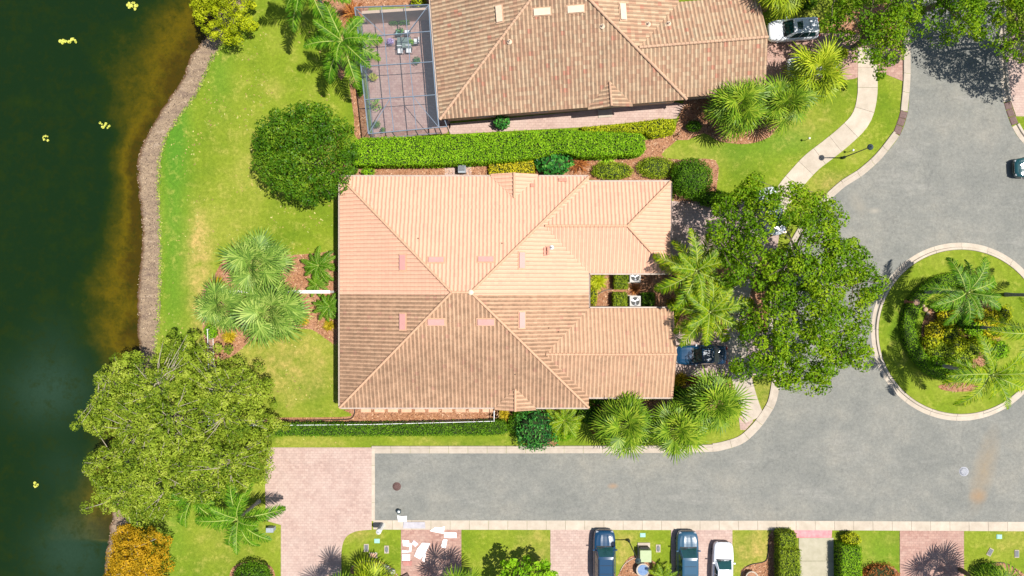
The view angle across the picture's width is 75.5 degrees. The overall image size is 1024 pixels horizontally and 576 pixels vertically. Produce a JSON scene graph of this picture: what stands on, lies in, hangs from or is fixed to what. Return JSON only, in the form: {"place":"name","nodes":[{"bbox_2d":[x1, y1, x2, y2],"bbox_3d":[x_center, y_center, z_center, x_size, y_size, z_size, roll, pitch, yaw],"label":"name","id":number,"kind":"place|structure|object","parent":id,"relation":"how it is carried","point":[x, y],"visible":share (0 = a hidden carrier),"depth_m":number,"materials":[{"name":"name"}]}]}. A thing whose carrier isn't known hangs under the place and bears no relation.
{"place":"outdoors","nodes":[
{"label":"outdoors","id":0,"kind":"place"},
{"bbox_2d":[0,0,244,575],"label":"lake water","id":1,"kind":"structure","parent":0,"point":[71,231],"depth_m":62.50,"materials":[{"name":"liquid"}]},
{"bbox_2d":[105,0,248,575],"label":"lake bank","id":2,"kind":"structure","parent":0,"point":[172,116],"depth_m":62.28,"materials":[{"name":"soil"}]},
{"bbox_2d":[105,2,244,574],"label":"bank clods","id":3,"kind":"object","parent":2,"relation":"on","point":[159,217],"visible":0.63,"depth_m":62.25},
{"bbox_2d":[189,0,259,45],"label":"feathery shore tree","id":4,"kind":"object","parent":2,"relation":"on","point":[205,8],"visible":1,"depth_m":58.50,"materials":[{"name":"yellow plant"}]},
{"bbox_2d":[265,447,371,575],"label":"paved court","id":5,"kind":"object","parent":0,"point":[323,495],"visible":0.93,"depth_m":61.97,"materials":[{"name":"brick"}]},
{"bbox_2d":[401,530,460,575],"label":"driveway","id":6,"kind":"structure","parent":0,"point":[439,559],"depth_m":61.97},
{"bbox_2d":[338,172,676,411],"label":"duplex house","id":7,"kind":"structure","parent":0,"point":[463,291],"depth_m":58.09,"materials":[{"name":"tile"}]},
{"bbox_2d":[449,102,684,133],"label":"footpath","id":8,"kind":"structure","parent":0,"point":[589,118],"depth_m":61.97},
{"bbox_2d":[550,530,594,575],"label":"driveway","id":9,"kind":"structure","parent":0,"point":[571,552],"depth_m":61.97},
{"bbox_2d":[593,529,616,575],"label":"parked suv","id":10,"kind":"object","parent":9,"relation":"on","point":[604,554],"visible":1,"depth_m":60.75,"materials":[{"name":"blue paint"}]},
{"bbox_2d":[126,0,1023,575],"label":"lawn","id":11,"kind":"structure","parent":0,"point":[224,208],"depth_m":62.00,"materials":[{"name":"green plant"}]},
{"bbox_2d":[103,523,175,575],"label":"orange tree","id":12,"kind":"object","parent":11,"relation":"on","point":[136,546],"visible":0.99,"depth_m":58.57,"materials":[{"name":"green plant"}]},
{"bbox_2d":[69,329,290,527],"bbox_3d":[-29.170,12.144,57.434,18.092,9.332,17.100,0,90,0],"label":"waterside tree","id":13,"kind":"object","parent":11,"relation":"on","point":[143,426],"visible":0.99,"depth_m":55.95,"materials":[{"name":"green plant"}]},
{"bbox_2d":[124,4,246,529],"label":"edge tufts","id":14,"kind":"object","parent":11,"relation":"on","point":[158,174],"visible":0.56,"depth_m":61.93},
{"bbox_2d":[155,460,226,527],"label":"feather palm","id":15,"kind":"object","parent":11,"relation":"on","point":[186,506],"visible":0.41,"depth_m":57.24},
{"bbox_2d":[194,477,285,554],"bbox_3d":[-23.672,20.286,58.858,6.527,6.285,6.034,38,90,0],"label":"feather palm","id":16,"kind":"object","parent":11,"relation":"on","point":[232,515],"visible":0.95,"depth_m":56.84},
{"bbox_2d":[161,31,335,447],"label":"fallen leaves","id":17,"kind":"object","parent":11,"relation":"on","point":[270,217],"visible":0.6,"depth_m":61.98,"materials":[{"name":"brown plant"}]},
{"bbox_2d":[229,561,274,575],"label":"mulch bed","id":18,"kind":"object","parent":11,"relation":"on","point":[234,568],"visible":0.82,"depth_m":61.98,"materials":[{"name":"brown wood"}]},
{"bbox_2d":[234,560,272,575],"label":"ball shrub","id":19,"kind":"object","parent":18,"relation":"on","point":[255,568],"visible":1,"depth_m":60.65,"materials":[{"name":"green plant"}]},
{"bbox_2d":[201,251,337,366],"bbox_3d":[-22.744,2.003,62.041,12.911,0.118,11.124,0,90,0],"label":"mulch bed","id":20,"kind":"object","parent":11,"relation":"on","point":[294,284],"visible":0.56,"depth_m":61.98,"materials":[{"name":"brown wood"}]},
{"bbox_2d":[189,273,246,333],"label":"fan palm","id":21,"kind":"object","parent":20,"relation":"on","point":[208,310],"visible":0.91,"depth_m":58.09,"materials":[{"name":"green plant"}]},
{"bbox_2d":[213,227,297,293],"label":"fan palm","id":22,"kind":"object","parent":20,"relation":"on","point":[276,263],"visible":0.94,"depth_m":57.48,"materials":[{"name":"green plant"}]},
{"bbox_2d":[227,276,312,348],"bbox_3d":[-20.988,2.196,58.865,7.594,6.270,6.763,0,90,0],"label":"fan palm","id":23,"kind":"object","parent":20,"relation":"on","point":[253,313],"visible":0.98,"depth_m":57.41,"materials":[{"name":"green plant"}]},
{"bbox_2d":[300,245,337,283],"bbox_3d":[-17.735,-2.146,60.934,3.407,1.957,3.558,0,90,0],"label":"cycad","id":24,"kind":"object","parent":20,"relation":"on","point":[317,265],"visible":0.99,"depth_m":60.56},
{"bbox_2d":[313,292,337,321],"bbox_3d":[-16.807,1.755,60.944,3.090,1.696,2.849,0,90,0],"label":"cycad","id":25,"kind":"object","parent":20,"relation":"on","point":[328,305],"visible":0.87,"depth_m":60.56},
{"bbox_2d":[250,100,360,207],"bbox_3d":[-18.183,-11.921,58.603,9.790,6.995,9.599,0,90,0],"label":"round lawn tree","id":26,"kind":"object","parent":11,"relation":"on","point":[271,143],"visible":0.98,"depth_m":57.12,"materials":[{"name":"green plant"}]},
{"bbox_2d":[303,0,382,89],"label":"feather palm","id":27,"kind":"object","parent":11,"relation":"on","point":[347,43],"visible":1,"depth_m":55.98,"materials":[{"name":"plant"}]},
{"bbox_2d":[349,77,372,138],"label":"mulch bed","id":28,"kind":"object","parent":11,"relation":"on","point":[361,107],"visible":0.45,"depth_m":61.98,"materials":[{"name":"brown wood"}]},
{"bbox_2d":[315,0,428,79],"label":"mulch bed","id":29,"kind":"object","parent":11,"relation":"on","point":[391,2],"visible":0.3,"depth_m":61.98,"materials":[{"name":"brown wood"}]},
{"bbox_2d":[284,0,350,32],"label":"feather palm","id":30,"kind":"object","parent":29,"relation":"on","point":[297,4],"visible":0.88,"depth_m":55.57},
{"bbox_2d":[349,561,397,575],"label":"mulch bed","id":31,"kind":"object","parent":11,"relation":"on","point":[368,564],"visible":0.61,"depth_m":61.98,"materials":[{"name":"brown wood"}]},
{"bbox_2d":[344,555,398,575],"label":"fan palm","id":32,"kind":"object","parent":31,"relation":"on","point":[362,569],"visible":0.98,"depth_m":59.82,"materials":[{"name":"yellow plant"}]},
{"bbox_2d":[252,409,500,423],"bbox_3d":[-12.279,11.925,62.041,24.242,0.118,1.418,-1,90,0],"label":"mulch bed","id":33,"kind":"object","parent":11,"relation":"on","point":[438,417],"visible":0.54,"depth_m":61.98,"materials":[{"name":"brown wood"}]},
{"bbox_2d":[258,409,494,425],"bbox_3d":[-12.621,12.448,61.350,22.141,1.300,1.048,-4,90,0],"label":"railing","id":34,"kind":"object","parent":33,"relation":"on","point":[405,422],"visible":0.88,"depth_m":61.11,"materials":[{"name":"white metal"}]},
{"bbox_2d":[254,418,508,437],"bbox_3d":[-12.001,12.944,61.255,23.574,1.570,1.749,0,90,0],"label":"lane hedge","id":35,"kind":"object","parent":11,"relation":"on","point":[458,428],"visible":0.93,"depth_m":60.84,"materials":[{"name":"green plant"}]},
{"bbox_2d":[362,18,449,138],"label":"patio floor","id":36,"kind":"structure","parent":11,"relation":"on","point":[401,85],"depth_m":61.97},
{"bbox_2d":[362,7,431,23],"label":"patio wall","id":37,"kind":"structure","parent":36,"relation":"on","point":[393,15],"depth_m":60.38,"materials":[{"name":"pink paint"}]},
{"bbox_2d":[354,4,449,137],"bbox_3d":[-9.931,-19.713,60.465,7.109,3.070,11.548,-6,90,0],"label":"patio enclosure","id":38,"kind":"object","parent":36,"relation":"on","point":[386,64],"visible":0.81,"depth_m":58.95,"materials":[{"name":"grey metal"}]},
{"bbox_2d":[331,128,717,200],"bbox_3d":[1.037,-11.470,62.041,36.630,0.118,7.059,0,90,0],"label":"mulch bed","id":39,"kind":"object","parent":11,"relation":"on","point":[648,150],"visible":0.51,"depth_m":61.98,"materials":[{"name":"brown wood"}]},
{"bbox_2d":[354,128,646,168],"bbox_3d":[-1.148,-12.895,60.965,26.828,2.166,3.069,-3,90,0],"label":"long hedge","id":40,"kind":"object","parent":39,"relation":"on","point":[468,150],"visible":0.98,"depth_m":60.18,"materials":[{"name":"green plant"}]},
{"bbox_2d":[488,159,535,174],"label":"yellow hedge","id":41,"kind":"object","parent":39,"relation":"on","point":[519,167],"visible":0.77,"depth_m":61.32,"materials":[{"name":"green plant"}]},
{"bbox_2d":[534,152,575,174],"bbox_3d":[3.881,-11.592,61.159,3.304,1.722,3.018,-36,90,0],"label":"broadleaf shrub","id":42,"kind":"object","parent":39,"relation":"on","point":[554,164],"visible":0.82,"depth_m":60.77,"materials":[{"name":"green plant"}]},
{"bbox_2d":[589,161,633,179],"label":"clipped shrub","id":43,"kind":"object","parent":39,"relation":"on","point":[603,170],"visible":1,"depth_m":61.36,"materials":[{"name":"green plant"}]},
{"bbox_2d":[580,118,675,139],"bbox_3d":[10.817,-14.806,61.568,8.924,0.993,2.055,0,90,0],"label":"yellow hedge","id":44,"kind":"object","parent":39,"relation":"on","point":[656,128],"visible":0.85,"depth_m":61.34,"materials":[{"name":"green plant"}]},
{"bbox_2d":[636,156,677,178],"bbox_3d":[13.551,-11.192,61.578,4.187,0.884,2.224,0,90,0],"label":"clipped shrub","id":45,"kind":"object","parent":39,"relation":"on","point":[654,167],"visible":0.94,"depth_m":61.35,"materials":[{"name":"green plant"}]},
{"bbox_2d":[671,157,712,199],"bbox_3d":[16.538,-10.072,60.806,3.960,2.429,4.013,0,90,0],"label":"topiary ball","id":46,"kind":"object","parent":39,"relation":"on","point":[691,178],"visible":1,"depth_m":60.16,"materials":[{"name":"green plant"}]},
{"bbox_2d":[499,554,557,575],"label":"leafy young tree","id":47,"kind":"object","parent":11,"relation":"on","point":[544,566],"visible":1,"depth_m":58.46,"materials":[{"name":"green plant"}]},
{"bbox_2d":[514,409,557,452],"bbox_3d":[2.223,12.953,60.663,4.243,2.713,4.129,0,90,0],"label":"umbrella shrub","id":48,"kind":"object","parent":11,"relation":"on","point":[534,428],"visible":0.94,"depth_m":60.07,"materials":[{"name":"green plant"}]},
{"bbox_2d":[543,409,585,439],"bbox_3d":[4.758,12.201,60.688,3.972,2.106,3.620,0,90,0],"label":"cycad","id":49,"kind":"object","parent":11,"relation":"on","point":[563,421],"visible":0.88,"depth_m":60.16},
{"bbox_2d":[429,0,768,121],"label":"blended tile house","id":50,"kind":"structure","parent":11,"relation":"on","point":[495,58],"depth_m":58.11,"materials":[{"name":"tile"}]},
{"bbox_2d":[487,377,734,419],"bbox_3d":[9.176,10.488,62.041,23.598,0.118,3.631,-5,90,0],"label":"mulch bed","id":51,"kind":"object","parent":11,"relation":"on","point":[655,402],"visible":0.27,"depth_m":61.98,"materials":[{"name":"brown wood"}]},
{"bbox_2d":[573,403,602,423],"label":"leafy shrub","id":52,"kind":"object","parent":51,"relation":"on","point":[588,413],"visible":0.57,"depth_m":61.06,"materials":[{"name":"green plant"}]},
{"bbox_2d":[588,391,655,462],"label":"fan palm","id":53,"kind":"object","parent":51,"relation":"on","point":[634,414],"visible":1,"depth_m":57.49,"materials":[{"name":"green plant"}]},
{"bbox_2d":[673,365,756,436],"bbox_3d":[17.608,9.800,58.565,6.036,6.871,6.572,28,90,0],"label":"fan palm","id":54,"kind":"object","parent":51,"relation":"on","point":[699,401],"visible":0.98,"depth_m":56.96,"materials":[{"name":"green plant"}]},
{"bbox_2d":[201,0,1021,575],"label":"mulch chips","id":55,"kind":"object","parent":11,"relation":"on","point":[685,130],"visible":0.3,"depth_m":61.95,"materials":[{"name":"wood"}]},
{"bbox_2d":[618,555,656,575],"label":"mulch bed","id":56,"kind":"object","parent":11,"relation":"on","point":[623,570],"visible":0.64,"depth_m":61.98,"materials":[{"name":"brown wood"}]},
{"bbox_2d":[590,271,696,331],"bbox_3d":[11.733,1.148,62.041,11.533,0.118,6.482,0,90,0],"label":"mulch bed","id":57,"kind":"object","parent":11,"relation":"on","point":[655,282],"visible":0.11,"depth_m":61.98,"materials":[{"name":"brown wood"}]},
{"bbox_2d":[652,228,732,310],"bbox_3d":[15.807,-1.501,58.609,6.996,6.782,7.312,0,90,0],"label":"feather palm","id":58,"kind":"object","parent":57,"relation":"on","point":[687,267],"visible":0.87,"depth_m":56.32,"materials":[{"name":"plant"}]},
{"bbox_2d":[667,273,753,346],"bbox_3d":[17.360,1.874,58.613,7.101,6.774,6.658,0,90,0],"label":"feather palm","id":59,"kind":"object","parent":57,"relation":"on","point":[711,306],"visible":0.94,"depth_m":56.42,"materials":[{"name":"plant"}]},
{"bbox_2d":[640,398,711,463],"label":"fan palm","id":60,"kind":"object","parent":11,"relation":"on","point":[689,435],"visible":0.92,"depth_m":57.41,"materials":[{"name":"green plant"}]},
{"bbox_2d":[673,98,778,143],"bbox_3d":[20.100,-16.013,62.041,10.000,0.118,5.026,0,90,0],"label":"mulch bed","id":61,"kind":"object","parent":11,"relation":"on","point":[690,109],"visible":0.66,"depth_m":61.98,"materials":[{"name":"brown wood"}]},
{"bbox_2d":[702,76,776,142],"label":"fan palm","id":62,"kind":"object","parent":61,"relation":"on","point":[750,94],"visible":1,"depth_m":57.47,"materials":[{"name":"green plant"}]},
{"bbox_2d":[756,73,822,138],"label":"fan palm","id":63,"kind":"object","parent":61,"relation":"on","point":[798,101],"visible":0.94,"depth_m":57.84,"materials":[{"name":"green plant"}]},
{"bbox_2d":[692,256,774,331],"bbox_3d":[20.760,0.370,62.041,8.480,0.118,8.111,0,90,0],"label":"mulch bed","id":64,"kind":"object","parent":11,"relation":"on","point":[751,293],"visible":0.15,"depth_m":61.98,"materials":[{"name":"brown wood"}]},
{"bbox_2d":[701,170,891,396],"bbox_3d":[23.819,-0.405,56.859,15.663,10.482,19.210,0,90,0],"label":"street oak","id":65,"kind":"object","parent":64,"relation":"on","point":[778,288],"visible":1,"depth_m":54.30,"materials":[{"name":"green plant"}]},
{"bbox_2d":[740,530,776,575],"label":"mulch bed","id":66,"kind":"object","parent":11,"relation":"on","point":[761,565],"visible":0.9,"depth_m":61.98,"materials":[{"name":"brown wood"}]},
{"bbox_2d":[756,0,810,22],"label":"fan palm","id":67,"kind":"object","parent":11,"relation":"on","point":[789,5],"visible":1,"depth_m":57.69,"materials":[{"name":"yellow plant"}]},
{"bbox_2d":[773,527,797,549],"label":"clipped hedge","id":68,"kind":"object","parent":11,"relation":"on","point":[785,538],"visible":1,"depth_m":60.70,"materials":[{"name":"green plant"}]},
{"bbox_2d":[772,544,801,575],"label":"clipped hedge","id":69,"kind":"object","parent":11,"relation":"on","point":[787,561],"visible":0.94,"depth_m":60.60,"materials":[{"name":"green plant"}]},
{"bbox_2d":[779,36,851,106],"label":"fan palm","id":70,"kind":"object","parent":11,"relation":"on","point":[825,59],"visible":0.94,"depth_m":56.95,"materials":[{"name":"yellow plant"}]},
{"bbox_2d":[833,541,862,575],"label":"clipped hedge","id":71,"kind":"object","parent":11,"relation":"on","point":[847,558],"visible":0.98,"depth_m":60.50,"materials":[{"name":"green plant"}]},
{"bbox_2d":[824,3,906,46],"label":"mulch bed","id":72,"kind":"object","parent":11,"relation":"on","point":[879,7],"visible":0.23,"depth_m":61.98,"materials":[{"name":"brown wood"}]},
{"bbox_2d":[958,559,1018,575],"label":"fan palm","id":73,"kind":"object","parent":11,"relation":"on","point":[965,572],"visible":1,"depth_m":57.37,"materials":[{"name":"green plant"}]},
{"bbox_2d":[967,0,1023,62],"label":"street oak","id":74,"kind":"object","parent":11,"relation":"on","point":[1006,45],"visible":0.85,"depth_m":55.93,"materials":[{"name":"green plant"}]},
{"bbox_2d":[375,0,1023,521],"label":"road","id":75,"kind":"structure","parent":0,"point":[857,444],"depth_m":61.99,"materials":[{"name":"asphalt"}]},
{"bbox_2d":[372,444,712,452],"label":"curb","id":76,"kind":"structure","parent":75,"relation":"on","point":[498,449],"depth_m":61.98,"materials":[{"name":"concrete"}]},
{"bbox_2d":[373,520,1023,530],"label":"curb","id":77,"kind":"structure","parent":75,"relation":"on","point":[723,525],"depth_m":61.96,"materials":[{"name":"concrete"}]},
{"bbox_2d":[712,378,780,451],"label":"curb","id":78,"kind":"structure","parent":75,"relation":"on","point":[751,430],"depth_m":61.97,"materials":[{"name":"concrete"}]},
{"bbox_2d":[767,181,844,374],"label":"curb","id":79,"kind":"structure","parent":75,"relation":"on","point":[834,190],"depth_m":61.96,"materials":[{"name":"concrete"}]},
{"bbox_2d":[841,131,898,185],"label":"curb","id":80,"kind":"structure","parent":75,"relation":"on","point":[874,160],"depth_m":61.98,"materials":[{"name":"concrete"}]},
{"bbox_2d":[900,0,910,110],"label":"curb","id":81,"kind":"structure","parent":75,"relation":"on","point":[905,84],"depth_m":61.98,"materials":[{"name":"concrete"}]},
{"bbox_2d":[871,243,1023,420],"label":"island curb","id":82,"kind":"structure","parent":75,"relation":"on","point":[1011,263],"depth_m":61.98,"materials":[{"name":"concrete"}]},
{"bbox_2d":[907,0,988,48],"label":"street oak","id":83,"kind":"object","parent":75,"relation":"on","point":[976,8],"visible":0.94,"depth_m":55.34,"materials":[{"name":"green plant"}]},
{"bbox_2d":[998,0,1011,101],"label":"curb","id":84,"kind":"structure","parent":75,"relation":"on","point":[1005,85],"depth_m":61.98,"materials":[{"name":"concrete"}]},
{"bbox_2d":[671,530,731,575],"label":"driveway","id":85,"kind":"structure","parent":0,"point":[707,539],"depth_m":61.97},
{"bbox_2d":[675,530,700,575],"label":"parked suv","id":86,"kind":"object","parent":85,"relation":"on","point":[687,550],"visible":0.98,"depth_m":60.85,"materials":[{"name":"blue paint"}]},
{"bbox_2d":[711,541,735,575],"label":"parked car","id":87,"kind":"object","parent":85,"relation":"on","point":[722,558],"visible":1,"depth_m":61.05,"materials":[{"name":"white paint"}]},
{"bbox_2d":[675,332,776,376],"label":"driveway","id":88,"kind":"structure","parent":0,"point":[688,369],"depth_m":61.97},
{"bbox_2d":[676,344,727,366],"bbox_3d":[17.570,6.219,61.230,4.799,1.460,2.060,0,90,0],"label":"parked car","id":89,"kind":"object","parent":88,"relation":"on","point":[695,354],"visible":0.85,"depth_m":61.02,"materials":[{"name":"blue paint"}]},
{"bbox_2d":[672,201,786,255],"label":"driveway","id":90,"kind":"structure","parent":0,"point":[687,216],"depth_m":61.97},
{"bbox_2d":[757,187,785,236],"bbox_3d":[24.086,-7.108,61.230,2.040,1.460,4.548,-14,90,0],"label":"parked car","id":91,"kind":"object","parent":90,"relation":"on","point":[781,229],"visible":0.28,"depth_m":61.09,"materials":[{"name":"silver metal"}]},
{"bbox_2d":[727,278,763,422],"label":"sidewalk","id":92,"kind":"structure","parent":0,"point":[733,350],"depth_m":61.95,"materials":[{"name":"concrete"}]},
{"bbox_2d":[736,48,877,275],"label":"sidewalk","id":93,"kind":"structure","parent":0,"point":[813,161],"depth_m":61.95,"materials":[{"name":"concrete"}]},
{"bbox_2d":[794,530,831,537],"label":"footpath","id":94,"kind":"structure","parent":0,"point":[814,534],"depth_m":61.96,"materials":[{"name":"pink concrete"}]},
{"bbox_2d":[799,538,833,575],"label":"front walk","id":95,"kind":"structure","parent":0,"point":[817,556],"depth_m":61.95,"materials":[{"name":"concrete"}]},
{"bbox_2d":[766,32,902,85],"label":"driveway","id":96,"kind":"structure","parent":0,"point":[778,55],"depth_m":61.97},
{"bbox_2d":[767,17,820,43],"bbox_3d":[26.101,-23.934,61.095,4.702,1.730,2.150,-4,90,0],"label":"parked suv","id":97,"kind":"object","parent":96,"relation":"on","point":[805,29],"visible":0.96,"depth_m":60.77,"materials":[{"name":"white paint"}]},
{"bbox_2d":[815,0,933,80],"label":"street oak","id":98,"kind":"object","parent":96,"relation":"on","point":[900,9],"visible":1,"depth_m":55.34,"materials":[{"name":"green plant"}]},
{"bbox_2d":[900,530,963,575],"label":"driveway","id":99,"kind":"structure","parent":0,"point":[931,553],"depth_m":61.97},
{"bbox_2d":[878,250,1023,413],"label":"island lawn","id":100,"kind":"structure","parent":0,"point":[911,380],"depth_m":61.90,"materials":[{"name":"green plant"}]},
{"bbox_2d":[899,271,976,383],"bbox_3d":[39.645,3.667,61.428,7.121,0.984,10.456,0,90,0],"label":"ring hedge","id":101,"kind":"object","parent":100,"relation":"on","point":[919,357],"visible":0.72,"depth_m":61.30,"materials":[{"name":"green plant"}]},
{"bbox_2d":[921,296,999,367],"bbox_3d":[42.000,4.250,61.992,7.400,0.215,7.400,0,90,0],"label":"mulch bed","id":102,"kind":"object","parent":100,"relation":"on","point":[932,314],"visible":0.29,"depth_m":61.88,"materials":[{"name":"brown wood"}]},
{"bbox_2d":[924,320,944,339],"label":"island bush","id":103,"kind":"object","parent":102,"relation":"on","point":[932,329],"visible":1,"depth_m":61.09,"materials":[{"name":"yellow plant"}]},
{"bbox_2d":[922,339,959,364],"bbox_3d":[39.971,5.857,61.319,3.613,1.202,2.585,0,90,0],"label":"island bush","id":104,"kind":"object","parent":102,"relation":"on","point":[942,349],"visible":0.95,"depth_m":61.03,"materials":[{"name":"green plant"}]},
{"bbox_2d":[939,325,962,345],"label":"island bush","id":105,"kind":"object","parent":102,"relation":"on","point":[951,333],"visible":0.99,"depth_m":61.05,"materials":[{"name":"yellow plant"}]},
{"bbox_2d":[970,307,1001,330],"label":"island bush","id":106,"kind":"object","parent":102,"relation":"on","point":[986,313],"visible":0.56,"depth_m":61.04,"materials":[{"name":"yellow plant"}]},
{"bbox_2d":[921,256,1001,324],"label":"feather palm","id":107,"kind":"object","parent":100,"relation":"on","point":[968,282],"visible":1,"depth_m":55.66,"materials":[{"name":"plant"}]},
{"bbox_2d":[942,332,1023,409],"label":"feather palm","id":108,"kind":"object","parent":100,"relation":"on","point":[997,375],"visible":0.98,"depth_m":54.54,"materials":[{"name":"plant"}]},
{"bbox_2d":[981,297,1023,366],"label":"feather palm","id":109,"kind":"object","parent":100,"relation":"on","point":[1013,330],"visible":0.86,"depth_m":55.14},
{"bbox_2d":[1007,32,1023,115],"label":"driveway","id":110,"kind":"structure","parent":0,"point":[1016,75],"depth_m":61.97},
{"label":"mulch bed","id":111,"kind":"structure","parent":0,"visible":0},
{"bbox_2d":[862,561,899,575],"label":"rusty shrub","id":112,"kind":"object","parent":111,"relation":"on","point":[879,570],"visible":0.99,"depth_m":61.29,"materials":[{"name":"orange plant"}]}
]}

